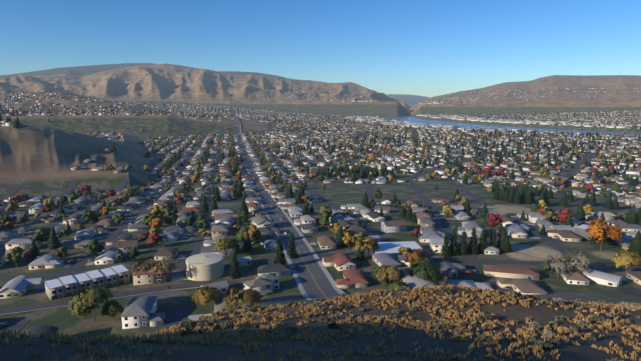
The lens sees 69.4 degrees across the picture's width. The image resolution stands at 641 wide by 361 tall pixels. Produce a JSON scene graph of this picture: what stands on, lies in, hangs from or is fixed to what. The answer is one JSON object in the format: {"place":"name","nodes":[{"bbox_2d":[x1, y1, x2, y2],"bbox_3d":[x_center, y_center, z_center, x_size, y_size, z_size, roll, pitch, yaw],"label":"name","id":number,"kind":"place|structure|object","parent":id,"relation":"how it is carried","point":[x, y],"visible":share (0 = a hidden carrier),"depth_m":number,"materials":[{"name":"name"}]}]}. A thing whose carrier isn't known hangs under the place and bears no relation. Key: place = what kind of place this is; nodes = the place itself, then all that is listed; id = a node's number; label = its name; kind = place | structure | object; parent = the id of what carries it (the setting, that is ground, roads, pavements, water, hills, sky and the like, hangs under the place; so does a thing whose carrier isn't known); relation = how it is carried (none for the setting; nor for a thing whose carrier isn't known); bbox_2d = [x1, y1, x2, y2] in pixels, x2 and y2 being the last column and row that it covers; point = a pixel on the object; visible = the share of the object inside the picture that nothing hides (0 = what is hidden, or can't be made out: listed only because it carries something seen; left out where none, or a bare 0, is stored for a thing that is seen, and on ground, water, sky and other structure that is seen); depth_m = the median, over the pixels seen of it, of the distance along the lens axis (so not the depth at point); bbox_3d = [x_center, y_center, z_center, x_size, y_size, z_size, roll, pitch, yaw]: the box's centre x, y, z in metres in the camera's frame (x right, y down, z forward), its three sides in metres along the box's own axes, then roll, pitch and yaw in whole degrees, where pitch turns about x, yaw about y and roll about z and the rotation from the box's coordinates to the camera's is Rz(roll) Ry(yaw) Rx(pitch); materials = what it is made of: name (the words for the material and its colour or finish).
{"place":"outdoors","nodes":[
{"label":"outdoors","id":0,"kind":"place"},
{"bbox_2d":[0,281,241,314],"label":"street","id":1,"kind":"structure","parent":0,"point":[35,307],"depth_m":218.66,"materials":[{"name":"grey asphalt"}]},
{"bbox_2d":[231,98,344,300],"bbox_3d":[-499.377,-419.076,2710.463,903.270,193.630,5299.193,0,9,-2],"label":"road","id":2,"kind":"structure","parent":0,"point":[313,277],"depth_m":282.13,"materials":[{"name":"grey asphalt"}]},
{"bbox_2d":[0,63,640,360],"bbox_3d":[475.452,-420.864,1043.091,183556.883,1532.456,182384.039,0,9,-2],"label":"ground","id":3,"kind":"structure","parent":0,"point":[42,152],"depth_m":605.45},
{"bbox_2d":[186,253,223,280],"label":"water tank","id":4,"kind":"object","parent":3,"relation":"on","point":[204,266],"visible":0.98,"depth_m":238.19,"materials":[{"name":"beige metal"}]},
{"bbox_2d":[0,86,640,337],"bbox_3d":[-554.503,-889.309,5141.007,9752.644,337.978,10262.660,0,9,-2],"label":"houses","id":5,"kind":"structure","parent":3,"relation":"on","point":[139,311],"depth_m":527.45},
{"bbox_2d":[0,86,640,274],"bbox_3d":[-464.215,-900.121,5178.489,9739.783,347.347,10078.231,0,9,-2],"label":"trees","id":6,"kind":"object","parent":3,"relation":"on","point":[509,192],"visible":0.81,"depth_m":722.53,"materials":[{"name":"green plant"}]},
{"bbox_2d":[0,284,640,360],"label":"dry grass","id":7,"kind":"structure","parent":3,"relation":"on","point":[157,337],"depth_m":63.17,"materials":[{"name":"brown plant"}]},
{"bbox_2d":[0,106,640,333],"bbox_3d":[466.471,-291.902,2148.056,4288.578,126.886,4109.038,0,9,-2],"label":"streets","id":8,"kind":"object","parent":3,"relation":"on","point":[176,315],"visible":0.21,"depth_m":392.57,"materials":[{"name":"grey asphalt"}]},
{"bbox_2d":[0,117,633,327],"bbox_3d":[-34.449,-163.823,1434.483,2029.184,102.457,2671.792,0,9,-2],"label":"cars","id":9,"kind":"object","parent":8,"relation":"on","point":[2,325],"visible":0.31,"depth_m":386.00,"materials":[{"name":"metal"}]},
{"bbox_2d":[44,224,602,299],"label":"large flat-roofed buildings","id":10,"kind":"structure","parent":3,"relation":"on","point":[66,286],"depth_m":229.99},
{"bbox_2d":[38,284,640,360],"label":"shrubs","id":11,"kind":"object","parent":3,"relation":"on","point":[547,343],"visible":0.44,"depth_m":76.76,"materials":[{"name":"brown plant"}]},
{"bbox_2d":[67,216,640,320],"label":"trees","id":12,"kind":"object","parent":3,"relation":"on","point":[421,265],"visible":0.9,"depth_m":233.32,"materials":[{"name":"green plant"}]},
{"bbox_2d":[200,255,622,298],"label":"houses","id":13,"kind":"structure","parent":3,"relation":"on","point":[265,284],"depth_m":233.77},
{"bbox_2d":[0,0,640,97],"label":"sky","id":14,"kind":"structure","parent":0,"point":[428,48],"materials":[{"name":"blue"}]},
{"bbox_2d":[382,116,640,135],"bbox_3d":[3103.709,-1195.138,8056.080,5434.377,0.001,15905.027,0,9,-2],"label":"river","id":15,"kind":"structure","parent":0,"point":[415,119],"depth_m":2634.12,"materials":[{"name":"blue liquid"}]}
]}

